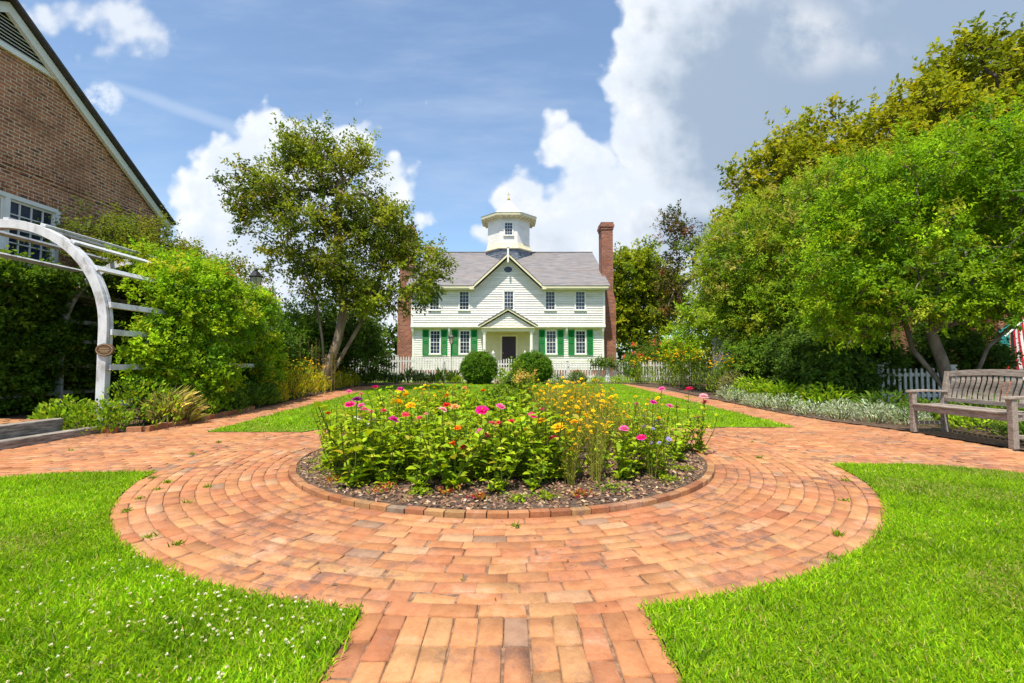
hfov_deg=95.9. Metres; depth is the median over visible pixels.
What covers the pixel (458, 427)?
zinnia plant
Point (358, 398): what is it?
zinnia plant
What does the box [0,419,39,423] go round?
landing bricks
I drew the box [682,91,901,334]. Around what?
broadleaf tree
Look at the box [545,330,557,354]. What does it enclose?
window
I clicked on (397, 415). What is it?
leafy plant
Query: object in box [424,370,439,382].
iris clump
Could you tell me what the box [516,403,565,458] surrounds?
leafy plant
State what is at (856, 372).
shade shrub
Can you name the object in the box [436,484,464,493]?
groundcover plant
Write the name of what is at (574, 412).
coreopsis plant
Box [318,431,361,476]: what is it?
leafy plant
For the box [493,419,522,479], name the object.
zinnia plant
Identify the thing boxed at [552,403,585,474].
coreopsis plant
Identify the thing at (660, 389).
zinnia plant
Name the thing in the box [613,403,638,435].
leafy plant
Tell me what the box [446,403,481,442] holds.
leafy plant
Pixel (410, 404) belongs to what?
zinnia plant
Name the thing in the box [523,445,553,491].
leafy plant
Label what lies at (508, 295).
window
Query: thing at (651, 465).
ageratum plant
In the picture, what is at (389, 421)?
leafy plant
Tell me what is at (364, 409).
zinnia plant
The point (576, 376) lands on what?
border plant
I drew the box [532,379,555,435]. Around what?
coreopsis plant
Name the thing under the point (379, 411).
leafy plant
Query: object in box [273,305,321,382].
bushy tree
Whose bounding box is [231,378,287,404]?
border plant
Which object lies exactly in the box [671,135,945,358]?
feathery tree
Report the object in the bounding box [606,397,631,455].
coreopsis plant
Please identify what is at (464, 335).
window
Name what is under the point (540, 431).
zinnia plant
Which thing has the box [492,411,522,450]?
leafy plant
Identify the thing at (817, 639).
lawn
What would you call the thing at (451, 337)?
yard lamp
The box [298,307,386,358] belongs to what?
woods
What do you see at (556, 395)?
coreopsis plant
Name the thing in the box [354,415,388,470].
zinnia plant
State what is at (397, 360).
picket fence
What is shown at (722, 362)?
yellow daisy clump
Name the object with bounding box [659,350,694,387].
yellow daisy clump
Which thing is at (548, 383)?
coreopsis plant
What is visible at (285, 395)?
goldenrod clump
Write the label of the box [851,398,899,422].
silver plant
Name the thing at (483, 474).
zinnia plant
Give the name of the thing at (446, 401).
leafy plant
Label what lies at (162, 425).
brick edging
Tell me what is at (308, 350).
flower spike
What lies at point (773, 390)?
border plant
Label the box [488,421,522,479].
zinnia plant
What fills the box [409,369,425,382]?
iris clump
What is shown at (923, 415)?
silver plant
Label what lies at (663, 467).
leafy plant
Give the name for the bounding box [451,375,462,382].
border plant
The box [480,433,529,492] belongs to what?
leafy plant
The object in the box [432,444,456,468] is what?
zinnia plant
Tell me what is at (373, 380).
iris clump
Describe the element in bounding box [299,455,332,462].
groundcover plant
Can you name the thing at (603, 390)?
coreopsis plant
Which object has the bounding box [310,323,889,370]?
woods
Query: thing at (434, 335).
window
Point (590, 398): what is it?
coreopsis plant
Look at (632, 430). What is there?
zinnia plant
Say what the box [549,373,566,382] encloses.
border plant
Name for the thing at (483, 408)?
zinnia plant
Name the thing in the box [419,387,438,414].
coreopsis plant
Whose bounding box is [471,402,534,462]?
leafy plant
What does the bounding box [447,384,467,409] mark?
coreopsis plant
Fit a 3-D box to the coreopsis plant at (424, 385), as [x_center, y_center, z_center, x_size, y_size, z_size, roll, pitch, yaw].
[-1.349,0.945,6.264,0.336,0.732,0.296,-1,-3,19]
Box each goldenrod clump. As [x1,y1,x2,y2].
[248,372,289,403]
[279,359,305,400]
[285,357,318,397]
[288,358,327,394]
[297,365,331,391]
[313,366,341,389]
[332,367,353,387]
[336,369,360,385]
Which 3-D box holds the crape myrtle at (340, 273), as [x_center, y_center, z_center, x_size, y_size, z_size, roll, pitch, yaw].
[-6.489,-3.266,17.177,9.183,10.397,4.786,0,-3,0]
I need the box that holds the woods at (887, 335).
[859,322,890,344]
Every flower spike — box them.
[298,334,301,370]
[307,338,308,365]
[310,344,313,375]
[314,338,317,371]
[318,340,319,370]
[324,354,326,391]
[330,347,332,391]
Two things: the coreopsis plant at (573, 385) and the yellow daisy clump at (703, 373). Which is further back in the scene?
the yellow daisy clump at (703, 373)
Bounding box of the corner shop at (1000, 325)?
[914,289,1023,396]
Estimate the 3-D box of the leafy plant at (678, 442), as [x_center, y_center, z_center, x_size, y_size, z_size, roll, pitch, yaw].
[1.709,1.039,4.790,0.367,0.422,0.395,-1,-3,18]
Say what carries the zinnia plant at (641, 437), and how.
on the mulch ground at (573, 501)
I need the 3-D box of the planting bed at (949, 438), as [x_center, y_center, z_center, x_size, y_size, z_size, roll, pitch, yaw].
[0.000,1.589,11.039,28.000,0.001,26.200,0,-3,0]
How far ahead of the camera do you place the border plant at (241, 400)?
9.64 m
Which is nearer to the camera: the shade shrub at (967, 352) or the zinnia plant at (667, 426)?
the zinnia plant at (667, 426)
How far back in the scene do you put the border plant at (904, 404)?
8.18 m
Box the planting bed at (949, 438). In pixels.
[650,386,1023,451]
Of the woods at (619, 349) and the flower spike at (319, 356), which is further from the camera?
the woods at (619, 349)
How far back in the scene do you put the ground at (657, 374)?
42.52 m
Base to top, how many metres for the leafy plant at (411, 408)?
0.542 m
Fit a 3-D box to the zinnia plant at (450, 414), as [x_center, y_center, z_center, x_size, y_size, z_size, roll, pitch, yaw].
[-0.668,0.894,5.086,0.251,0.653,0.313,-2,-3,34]
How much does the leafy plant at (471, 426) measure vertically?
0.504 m
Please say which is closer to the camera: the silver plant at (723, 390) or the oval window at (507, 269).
the silver plant at (723, 390)
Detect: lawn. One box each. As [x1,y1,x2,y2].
[0,472,359,682]
[207,383,793,431]
[646,464,1023,682]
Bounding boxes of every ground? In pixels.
[296,434,706,510]
[320,363,721,381]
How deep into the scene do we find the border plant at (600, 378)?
23.27 m
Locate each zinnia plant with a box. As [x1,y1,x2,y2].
[338,401,367,470]
[342,432,363,466]
[344,418,381,481]
[345,390,363,422]
[345,396,363,455]
[345,403,387,465]
[353,407,382,477]
[354,393,369,425]
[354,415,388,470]
[363,409,399,478]
[365,410,400,479]
[372,385,390,413]
[382,416,411,479]
[392,398,421,470]
[395,412,419,480]
[398,392,415,442]
[398,402,423,475]
[404,416,432,478]
[418,412,440,476]
[424,404,474,473]
[428,407,451,479]
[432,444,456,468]
[437,394,466,439]
[441,403,473,465]
[442,440,472,478]
[452,425,477,478]
[457,444,478,473]
[459,405,491,481]
[462,428,494,478]
[465,432,503,478]
[468,421,507,477]
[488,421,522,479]
[490,403,519,478]
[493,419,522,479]
[501,429,536,475]
[507,412,537,478]
[526,418,557,469]
[536,408,557,474]
[538,422,576,474]
[548,435,573,480]
[555,419,583,477]
[563,447,588,479]
[594,425,642,480]
[611,434,646,475]
[616,403,643,469]
[631,387,668,435]
[633,400,659,472]
[645,404,679,465]
[656,406,677,447]
[672,387,697,449]
[680,400,717,452]
[680,416,710,450]
[685,393,708,452]
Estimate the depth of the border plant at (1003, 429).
6.47 m
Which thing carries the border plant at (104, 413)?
on the border soil at (17, 416)
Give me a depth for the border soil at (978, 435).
7.93 m
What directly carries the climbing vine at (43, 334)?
attached to the garden arbor
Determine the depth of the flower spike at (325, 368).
16.36 m
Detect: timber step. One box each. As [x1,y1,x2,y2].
[0,418,63,439]
[0,426,99,450]
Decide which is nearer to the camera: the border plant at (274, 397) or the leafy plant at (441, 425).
the leafy plant at (441, 425)
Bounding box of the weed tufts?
[68,440,850,559]
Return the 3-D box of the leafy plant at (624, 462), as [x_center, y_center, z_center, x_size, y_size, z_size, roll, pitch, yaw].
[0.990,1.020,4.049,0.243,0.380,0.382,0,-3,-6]
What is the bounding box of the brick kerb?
[288,441,714,518]
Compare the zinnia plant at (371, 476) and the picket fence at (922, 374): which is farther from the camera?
the picket fence at (922, 374)
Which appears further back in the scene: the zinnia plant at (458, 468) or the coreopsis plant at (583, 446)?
the coreopsis plant at (583, 446)
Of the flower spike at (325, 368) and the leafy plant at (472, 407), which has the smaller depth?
the leafy plant at (472, 407)
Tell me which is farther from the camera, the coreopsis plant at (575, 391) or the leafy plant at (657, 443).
the coreopsis plant at (575, 391)
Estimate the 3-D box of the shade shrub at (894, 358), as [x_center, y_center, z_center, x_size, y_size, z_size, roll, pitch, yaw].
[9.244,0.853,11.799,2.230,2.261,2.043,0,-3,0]
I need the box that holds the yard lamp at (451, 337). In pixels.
[448,333,453,357]
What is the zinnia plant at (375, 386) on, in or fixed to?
on the mulch ground at (573, 501)
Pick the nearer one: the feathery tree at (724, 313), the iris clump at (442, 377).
the feathery tree at (724, 313)
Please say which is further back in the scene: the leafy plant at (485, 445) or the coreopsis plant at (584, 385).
the coreopsis plant at (584, 385)
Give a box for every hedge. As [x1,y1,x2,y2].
[0,297,145,415]
[171,304,313,387]
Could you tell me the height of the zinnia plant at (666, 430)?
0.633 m
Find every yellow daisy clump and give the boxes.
[629,357,657,383]
[649,351,684,385]
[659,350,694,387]
[671,348,708,389]
[691,347,729,392]
[705,353,743,395]
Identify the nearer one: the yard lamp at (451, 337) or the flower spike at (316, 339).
the flower spike at (316, 339)
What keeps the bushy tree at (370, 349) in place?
on the ground at (657, 374)
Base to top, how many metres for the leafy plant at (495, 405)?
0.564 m
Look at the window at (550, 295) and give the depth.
33.08 m
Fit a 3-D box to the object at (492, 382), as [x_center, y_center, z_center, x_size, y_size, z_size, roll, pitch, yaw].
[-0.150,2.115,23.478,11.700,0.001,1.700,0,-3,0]
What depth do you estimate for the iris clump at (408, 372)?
23.57 m
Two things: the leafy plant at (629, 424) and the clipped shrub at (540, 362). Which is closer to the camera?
the leafy plant at (629, 424)
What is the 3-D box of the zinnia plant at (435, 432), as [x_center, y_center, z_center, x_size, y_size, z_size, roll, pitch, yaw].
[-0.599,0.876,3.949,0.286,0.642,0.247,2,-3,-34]
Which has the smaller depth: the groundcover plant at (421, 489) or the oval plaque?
the groundcover plant at (421, 489)
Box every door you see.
[502,336,515,366]
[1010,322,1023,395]
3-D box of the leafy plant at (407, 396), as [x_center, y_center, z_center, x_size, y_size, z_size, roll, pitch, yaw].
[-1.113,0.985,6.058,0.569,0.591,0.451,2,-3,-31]
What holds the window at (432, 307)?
in the house at (509, 292)
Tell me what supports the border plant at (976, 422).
on the border soil at (978, 435)
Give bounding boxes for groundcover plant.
[298,462,338,474]
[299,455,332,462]
[316,470,350,480]
[324,473,350,482]
[331,476,369,488]
[357,481,396,492]
[408,486,434,495]
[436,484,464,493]
[465,491,488,498]
[497,492,531,502]
[532,489,565,499]
[565,487,594,496]
[579,474,630,492]
[652,474,686,482]
[672,463,697,470]
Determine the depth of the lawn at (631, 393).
10.07 m
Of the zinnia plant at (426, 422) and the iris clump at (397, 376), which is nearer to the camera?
the zinnia plant at (426, 422)
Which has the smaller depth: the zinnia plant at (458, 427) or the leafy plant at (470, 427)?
the zinnia plant at (458, 427)
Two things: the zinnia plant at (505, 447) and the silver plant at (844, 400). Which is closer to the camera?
the zinnia plant at (505, 447)
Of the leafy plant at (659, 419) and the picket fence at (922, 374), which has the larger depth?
the picket fence at (922, 374)
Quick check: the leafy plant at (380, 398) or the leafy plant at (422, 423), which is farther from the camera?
the leafy plant at (380, 398)
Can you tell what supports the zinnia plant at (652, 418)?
on the mulch ground at (573, 501)
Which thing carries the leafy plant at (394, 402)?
on the mulch ground at (573, 501)
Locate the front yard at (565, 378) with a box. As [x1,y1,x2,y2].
[363,377,658,381]
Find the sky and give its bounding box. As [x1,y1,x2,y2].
[18,0,1023,362]
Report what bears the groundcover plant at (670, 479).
on the mulch ground at (573, 501)
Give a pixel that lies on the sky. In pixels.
(587, 113)
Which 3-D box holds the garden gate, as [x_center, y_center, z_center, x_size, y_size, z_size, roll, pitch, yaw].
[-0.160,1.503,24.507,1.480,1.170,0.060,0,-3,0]
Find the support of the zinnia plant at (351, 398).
on the mulch ground at (573, 501)
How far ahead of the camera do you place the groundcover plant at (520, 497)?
3.38 m
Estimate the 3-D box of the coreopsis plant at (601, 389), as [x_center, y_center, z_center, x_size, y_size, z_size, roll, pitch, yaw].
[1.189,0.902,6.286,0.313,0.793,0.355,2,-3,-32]
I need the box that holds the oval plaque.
[95,343,114,355]
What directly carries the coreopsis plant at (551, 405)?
on the mulch ground at (573, 501)
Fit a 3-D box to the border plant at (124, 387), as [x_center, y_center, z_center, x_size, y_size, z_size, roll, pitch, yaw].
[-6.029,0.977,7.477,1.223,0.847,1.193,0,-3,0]
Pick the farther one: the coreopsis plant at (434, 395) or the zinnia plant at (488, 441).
the coreopsis plant at (434, 395)
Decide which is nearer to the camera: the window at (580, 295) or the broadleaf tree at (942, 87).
the broadleaf tree at (942, 87)
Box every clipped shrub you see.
[459,349,498,383]
[511,350,554,383]
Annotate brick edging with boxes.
[102,406,254,432]
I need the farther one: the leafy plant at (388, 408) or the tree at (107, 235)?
the tree at (107, 235)
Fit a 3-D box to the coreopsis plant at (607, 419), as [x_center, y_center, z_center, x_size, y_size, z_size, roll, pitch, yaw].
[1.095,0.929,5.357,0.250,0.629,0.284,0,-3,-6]
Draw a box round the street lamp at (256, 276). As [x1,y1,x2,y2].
[249,268,262,289]
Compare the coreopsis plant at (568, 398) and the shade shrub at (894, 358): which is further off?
the shade shrub at (894, 358)
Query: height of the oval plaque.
0.200 m
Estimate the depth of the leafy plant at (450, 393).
6.45 m
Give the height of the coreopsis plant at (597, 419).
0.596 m
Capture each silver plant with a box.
[715,386,740,399]
[723,389,749,401]
[739,393,768,404]
[749,392,781,407]
[771,393,805,411]
[790,399,829,415]
[819,397,859,415]
[819,398,861,419]
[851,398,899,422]
[862,403,906,418]
[883,407,933,427]
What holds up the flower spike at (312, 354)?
on the border soil at (17, 416)
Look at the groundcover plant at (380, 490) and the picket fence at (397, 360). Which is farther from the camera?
the picket fence at (397, 360)
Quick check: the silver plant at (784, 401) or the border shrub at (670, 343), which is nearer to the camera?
the silver plant at (784, 401)
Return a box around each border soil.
[0,382,395,432]
[621,382,1023,449]
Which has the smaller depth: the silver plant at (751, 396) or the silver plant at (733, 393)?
the silver plant at (751, 396)
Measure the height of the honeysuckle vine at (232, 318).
3.885 m
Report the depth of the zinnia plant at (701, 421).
5.33 m
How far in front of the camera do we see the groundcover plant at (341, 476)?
3.93 m
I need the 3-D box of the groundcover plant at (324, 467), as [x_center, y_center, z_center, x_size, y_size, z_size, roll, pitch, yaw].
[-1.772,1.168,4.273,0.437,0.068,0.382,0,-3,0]
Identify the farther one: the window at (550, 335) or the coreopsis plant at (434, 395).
the window at (550, 335)
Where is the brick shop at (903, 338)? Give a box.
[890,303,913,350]
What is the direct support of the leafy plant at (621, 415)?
on the mulch ground at (573, 501)
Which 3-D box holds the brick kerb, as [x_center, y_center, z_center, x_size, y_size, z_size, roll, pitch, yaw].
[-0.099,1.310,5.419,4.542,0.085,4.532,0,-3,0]
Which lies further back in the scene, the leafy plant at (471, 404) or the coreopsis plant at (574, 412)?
the leafy plant at (471, 404)
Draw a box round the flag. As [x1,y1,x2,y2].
[1004,319,1023,379]
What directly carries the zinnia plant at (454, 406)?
on the mulch ground at (573, 501)
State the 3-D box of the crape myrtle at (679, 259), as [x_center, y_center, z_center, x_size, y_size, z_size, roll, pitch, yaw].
[9.626,-2.878,25.930,4.135,10.255,3.023,0,-3,0]
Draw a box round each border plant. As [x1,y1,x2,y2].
[27,394,98,428]
[62,398,133,433]
[89,376,183,428]
[135,384,210,423]
[187,389,221,414]
[202,386,249,412]
[230,381,267,407]
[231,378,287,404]
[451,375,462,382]
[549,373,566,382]
[566,369,587,383]
[589,375,604,382]
[609,374,628,382]
[718,369,749,396]
[728,373,773,398]
[750,378,810,405]
[788,380,859,409]
[846,389,920,414]
[891,397,973,424]
[935,392,1023,419]
[935,406,1022,432]
[987,420,1023,439]
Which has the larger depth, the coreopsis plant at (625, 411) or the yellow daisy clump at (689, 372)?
the yellow daisy clump at (689, 372)
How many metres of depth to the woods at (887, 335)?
37.07 m
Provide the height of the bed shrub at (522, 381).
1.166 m
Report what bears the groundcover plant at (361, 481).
on the mulch ground at (573, 501)
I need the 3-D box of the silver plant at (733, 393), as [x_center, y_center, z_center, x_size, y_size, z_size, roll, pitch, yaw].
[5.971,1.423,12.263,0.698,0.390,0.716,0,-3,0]
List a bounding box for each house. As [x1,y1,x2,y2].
[397,194,615,376]
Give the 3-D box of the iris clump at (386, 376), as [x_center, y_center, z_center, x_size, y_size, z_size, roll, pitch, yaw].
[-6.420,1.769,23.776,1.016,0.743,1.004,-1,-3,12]
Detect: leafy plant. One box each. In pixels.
[308,405,353,436]
[313,401,395,486]
[314,409,367,469]
[314,411,353,455]
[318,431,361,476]
[334,402,381,419]
[334,412,380,463]
[337,406,362,423]
[345,401,388,436]
[358,431,412,485]
[363,410,410,470]
[365,383,423,415]
[375,391,414,409]
[385,405,406,427]
[385,413,418,434]
[388,408,418,433]
[394,399,426,439]
[394,402,426,434]
[396,408,443,473]
[400,410,432,452]
[406,394,441,434]
[406,394,444,434]
[406,431,450,492]
[407,403,448,451]
[417,391,451,425]
[418,410,491,487]
[426,404,471,450]
[431,415,452,450]
[432,392,468,420]
[433,382,478,406]
[441,391,482,434]
[444,413,491,462]
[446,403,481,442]
[448,389,477,408]
[453,395,490,441]
[454,396,483,413]
[460,414,488,450]
[466,422,512,479]
[469,414,507,458]
[471,398,509,432]
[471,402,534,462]
[478,396,514,417]
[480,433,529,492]
[482,398,510,428]
[491,407,549,478]
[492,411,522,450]
[494,393,541,423]
[502,405,555,460]
[503,389,538,416]
[505,395,553,447]
[514,408,585,482]
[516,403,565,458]
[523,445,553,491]
[604,423,659,471]
[606,402,632,439]
[608,434,642,479]
[612,412,653,447]
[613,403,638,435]
[639,427,674,461]
[640,410,669,438]
[648,445,680,476]
[659,415,697,452]
[662,421,695,460]
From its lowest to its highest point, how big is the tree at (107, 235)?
5.084 m
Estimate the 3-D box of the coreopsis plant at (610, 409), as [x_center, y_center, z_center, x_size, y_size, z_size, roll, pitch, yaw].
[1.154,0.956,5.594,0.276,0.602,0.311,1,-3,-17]
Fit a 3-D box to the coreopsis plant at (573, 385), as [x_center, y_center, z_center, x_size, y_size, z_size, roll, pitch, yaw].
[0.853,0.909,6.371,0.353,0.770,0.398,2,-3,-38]
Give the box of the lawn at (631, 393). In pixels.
[207,383,793,431]
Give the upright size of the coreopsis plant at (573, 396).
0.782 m
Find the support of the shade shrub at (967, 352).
on the border soil at (978, 435)
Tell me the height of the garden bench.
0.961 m
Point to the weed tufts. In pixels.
(837, 533)
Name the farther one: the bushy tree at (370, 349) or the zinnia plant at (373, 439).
the bushy tree at (370, 349)
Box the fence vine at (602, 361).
[587,354,642,378]
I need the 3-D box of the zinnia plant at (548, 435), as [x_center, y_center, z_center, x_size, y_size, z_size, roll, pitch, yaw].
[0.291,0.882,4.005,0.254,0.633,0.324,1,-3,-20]
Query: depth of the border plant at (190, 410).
7.80 m
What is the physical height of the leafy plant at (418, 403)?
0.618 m
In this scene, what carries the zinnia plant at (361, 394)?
on the mulch ground at (573, 501)
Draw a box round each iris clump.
[365,368,380,382]
[379,369,394,382]
[388,372,405,382]
[398,366,414,382]
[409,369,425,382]
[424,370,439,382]
[433,366,450,382]
[447,369,459,382]
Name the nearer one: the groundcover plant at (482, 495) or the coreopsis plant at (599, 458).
the groundcover plant at (482, 495)
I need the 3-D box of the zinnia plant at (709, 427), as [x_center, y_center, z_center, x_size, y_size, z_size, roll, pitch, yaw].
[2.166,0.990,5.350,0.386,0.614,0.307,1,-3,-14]
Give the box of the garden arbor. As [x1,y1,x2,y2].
[0,217,271,429]
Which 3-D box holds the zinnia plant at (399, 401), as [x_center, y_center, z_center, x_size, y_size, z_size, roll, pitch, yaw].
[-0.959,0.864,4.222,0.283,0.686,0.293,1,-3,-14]
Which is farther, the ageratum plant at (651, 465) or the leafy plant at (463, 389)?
the leafy plant at (463, 389)
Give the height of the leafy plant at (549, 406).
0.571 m
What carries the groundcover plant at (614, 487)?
on the mulch ground at (573, 501)
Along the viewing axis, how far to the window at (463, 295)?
33.07 m
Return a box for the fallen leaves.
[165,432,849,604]
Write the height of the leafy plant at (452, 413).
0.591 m
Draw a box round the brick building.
[0,0,175,410]
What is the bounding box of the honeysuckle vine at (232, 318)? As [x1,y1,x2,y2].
[96,235,292,423]
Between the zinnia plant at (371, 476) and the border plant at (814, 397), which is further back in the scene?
the border plant at (814, 397)
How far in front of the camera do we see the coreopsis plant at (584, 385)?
6.15 m
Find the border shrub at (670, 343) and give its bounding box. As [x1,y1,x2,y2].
[652,320,710,385]
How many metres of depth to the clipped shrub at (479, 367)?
22.05 m
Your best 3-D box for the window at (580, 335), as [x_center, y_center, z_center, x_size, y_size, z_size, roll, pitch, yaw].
[4.940,0.054,33.270,0.920,1.800,0.140,0,-3,0]
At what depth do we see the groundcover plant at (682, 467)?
4.31 m
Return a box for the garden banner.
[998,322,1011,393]
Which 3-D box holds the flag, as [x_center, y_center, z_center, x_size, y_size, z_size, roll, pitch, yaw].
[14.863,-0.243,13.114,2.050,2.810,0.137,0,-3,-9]
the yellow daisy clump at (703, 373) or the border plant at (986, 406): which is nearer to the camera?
the border plant at (986, 406)
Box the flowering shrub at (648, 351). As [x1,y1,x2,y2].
[620,336,687,380]
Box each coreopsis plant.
[382,389,406,419]
[401,384,425,411]
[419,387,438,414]
[425,385,446,414]
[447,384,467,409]
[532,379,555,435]
[532,385,556,441]
[533,385,558,443]
[537,376,563,395]
[537,380,567,446]
[537,387,568,459]
[548,385,585,452]
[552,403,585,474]
[555,378,582,399]
[555,383,578,433]
[556,418,583,486]
[561,380,582,412]
[562,399,582,432]
[563,380,584,402]
[564,401,587,455]
[569,397,590,451]
[572,382,590,440]
[575,380,596,414]
[575,386,591,431]
[579,394,606,466]
[580,386,599,420]
[580,396,611,474]
[582,413,611,482]
[583,403,610,451]
[584,386,608,436]
[591,392,618,453]
[594,379,611,402]
[594,380,614,403]
[594,396,616,442]
[595,394,616,445]
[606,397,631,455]
[609,402,631,452]
[633,395,663,459]
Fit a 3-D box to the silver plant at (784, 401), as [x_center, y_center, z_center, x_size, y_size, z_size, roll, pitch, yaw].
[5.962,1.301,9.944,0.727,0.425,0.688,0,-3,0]
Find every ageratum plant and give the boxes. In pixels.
[635,424,670,478]
[641,415,665,453]
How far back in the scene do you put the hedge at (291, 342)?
13.95 m
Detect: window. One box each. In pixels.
[0,190,60,269]
[428,290,440,310]
[428,330,440,354]
[458,290,469,310]
[458,330,470,354]
[503,266,512,272]
[503,290,514,310]
[544,290,556,310]
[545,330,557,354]
[574,290,586,310]
[574,330,586,354]
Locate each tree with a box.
[16,193,222,400]
[165,239,285,319]
[273,291,363,384]
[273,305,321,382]
[294,300,400,385]
[347,323,392,371]
[613,234,697,374]
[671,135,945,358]
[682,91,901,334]
[774,81,1023,404]
[835,10,1023,296]
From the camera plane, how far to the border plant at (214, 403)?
8.79 m
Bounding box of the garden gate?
[496,359,513,380]
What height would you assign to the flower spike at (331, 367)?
1.620 m
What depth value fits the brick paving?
2.76 m
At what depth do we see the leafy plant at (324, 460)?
4.43 m
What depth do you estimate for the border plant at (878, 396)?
9.25 m
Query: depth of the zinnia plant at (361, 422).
4.01 m
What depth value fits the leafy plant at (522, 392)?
5.67 m
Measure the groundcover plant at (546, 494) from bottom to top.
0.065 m
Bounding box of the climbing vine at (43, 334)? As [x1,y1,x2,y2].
[0,245,274,415]
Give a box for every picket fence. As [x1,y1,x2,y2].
[301,355,466,380]
[548,360,691,381]
[877,365,957,402]
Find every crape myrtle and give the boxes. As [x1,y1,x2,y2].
[206,109,458,390]
[645,199,710,358]
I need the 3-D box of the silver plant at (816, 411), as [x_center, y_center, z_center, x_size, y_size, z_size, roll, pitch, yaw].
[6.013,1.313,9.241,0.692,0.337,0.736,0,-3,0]
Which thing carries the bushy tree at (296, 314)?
on the border soil at (17, 416)
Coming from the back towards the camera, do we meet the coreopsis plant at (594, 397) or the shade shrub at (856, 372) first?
the shade shrub at (856, 372)
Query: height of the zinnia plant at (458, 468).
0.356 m
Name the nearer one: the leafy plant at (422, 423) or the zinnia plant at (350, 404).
the zinnia plant at (350, 404)
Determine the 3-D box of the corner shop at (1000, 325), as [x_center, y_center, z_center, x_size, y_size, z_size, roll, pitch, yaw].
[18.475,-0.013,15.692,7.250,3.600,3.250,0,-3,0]
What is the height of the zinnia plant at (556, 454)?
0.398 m
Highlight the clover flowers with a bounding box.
[0,556,343,682]
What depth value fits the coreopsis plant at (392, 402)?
5.88 m
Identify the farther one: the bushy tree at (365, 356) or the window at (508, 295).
the window at (508, 295)
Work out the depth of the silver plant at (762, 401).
10.63 m
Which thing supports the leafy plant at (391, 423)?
on the mulch ground at (573, 501)
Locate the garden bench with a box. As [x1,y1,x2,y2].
[905,369,1023,449]
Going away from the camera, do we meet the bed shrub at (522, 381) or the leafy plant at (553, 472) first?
the leafy plant at (553, 472)
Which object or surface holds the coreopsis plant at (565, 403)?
on the mulch ground at (573, 501)
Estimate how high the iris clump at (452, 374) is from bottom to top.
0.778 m
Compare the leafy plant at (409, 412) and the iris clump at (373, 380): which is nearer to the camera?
the leafy plant at (409, 412)
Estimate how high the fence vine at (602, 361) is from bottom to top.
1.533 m
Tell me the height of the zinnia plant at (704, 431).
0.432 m
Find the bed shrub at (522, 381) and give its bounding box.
[475,356,551,427]
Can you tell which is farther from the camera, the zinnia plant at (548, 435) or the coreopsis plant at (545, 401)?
the coreopsis plant at (545, 401)
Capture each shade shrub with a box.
[716,328,777,394]
[756,319,850,389]
[768,328,867,388]
[792,344,888,409]
[843,337,920,402]
[900,313,1023,398]
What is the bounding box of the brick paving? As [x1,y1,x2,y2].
[0,384,1023,682]
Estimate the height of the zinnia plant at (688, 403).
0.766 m
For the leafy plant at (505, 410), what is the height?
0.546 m
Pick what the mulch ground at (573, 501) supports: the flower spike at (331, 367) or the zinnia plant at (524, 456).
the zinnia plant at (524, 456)
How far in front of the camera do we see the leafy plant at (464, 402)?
5.59 m
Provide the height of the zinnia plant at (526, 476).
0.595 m
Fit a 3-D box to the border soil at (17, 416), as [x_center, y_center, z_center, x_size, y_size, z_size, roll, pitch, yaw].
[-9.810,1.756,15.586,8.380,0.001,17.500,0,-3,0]
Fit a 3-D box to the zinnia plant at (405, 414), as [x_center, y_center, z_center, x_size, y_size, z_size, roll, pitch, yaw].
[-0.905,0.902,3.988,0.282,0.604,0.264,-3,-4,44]
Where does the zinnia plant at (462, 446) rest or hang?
on the mulch ground at (573, 501)
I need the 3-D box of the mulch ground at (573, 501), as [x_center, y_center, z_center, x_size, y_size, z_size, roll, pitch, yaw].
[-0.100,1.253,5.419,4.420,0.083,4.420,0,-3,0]
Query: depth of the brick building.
10.47 m
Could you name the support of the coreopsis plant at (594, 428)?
on the mulch ground at (573, 501)
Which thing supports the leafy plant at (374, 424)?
on the mulch ground at (573, 501)
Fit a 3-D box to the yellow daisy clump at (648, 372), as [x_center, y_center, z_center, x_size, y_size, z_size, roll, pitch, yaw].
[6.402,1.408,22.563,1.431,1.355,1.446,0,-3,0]
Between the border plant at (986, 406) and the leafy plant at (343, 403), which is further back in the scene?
the border plant at (986, 406)
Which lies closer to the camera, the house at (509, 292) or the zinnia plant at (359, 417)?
the zinnia plant at (359, 417)
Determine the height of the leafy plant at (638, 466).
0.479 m

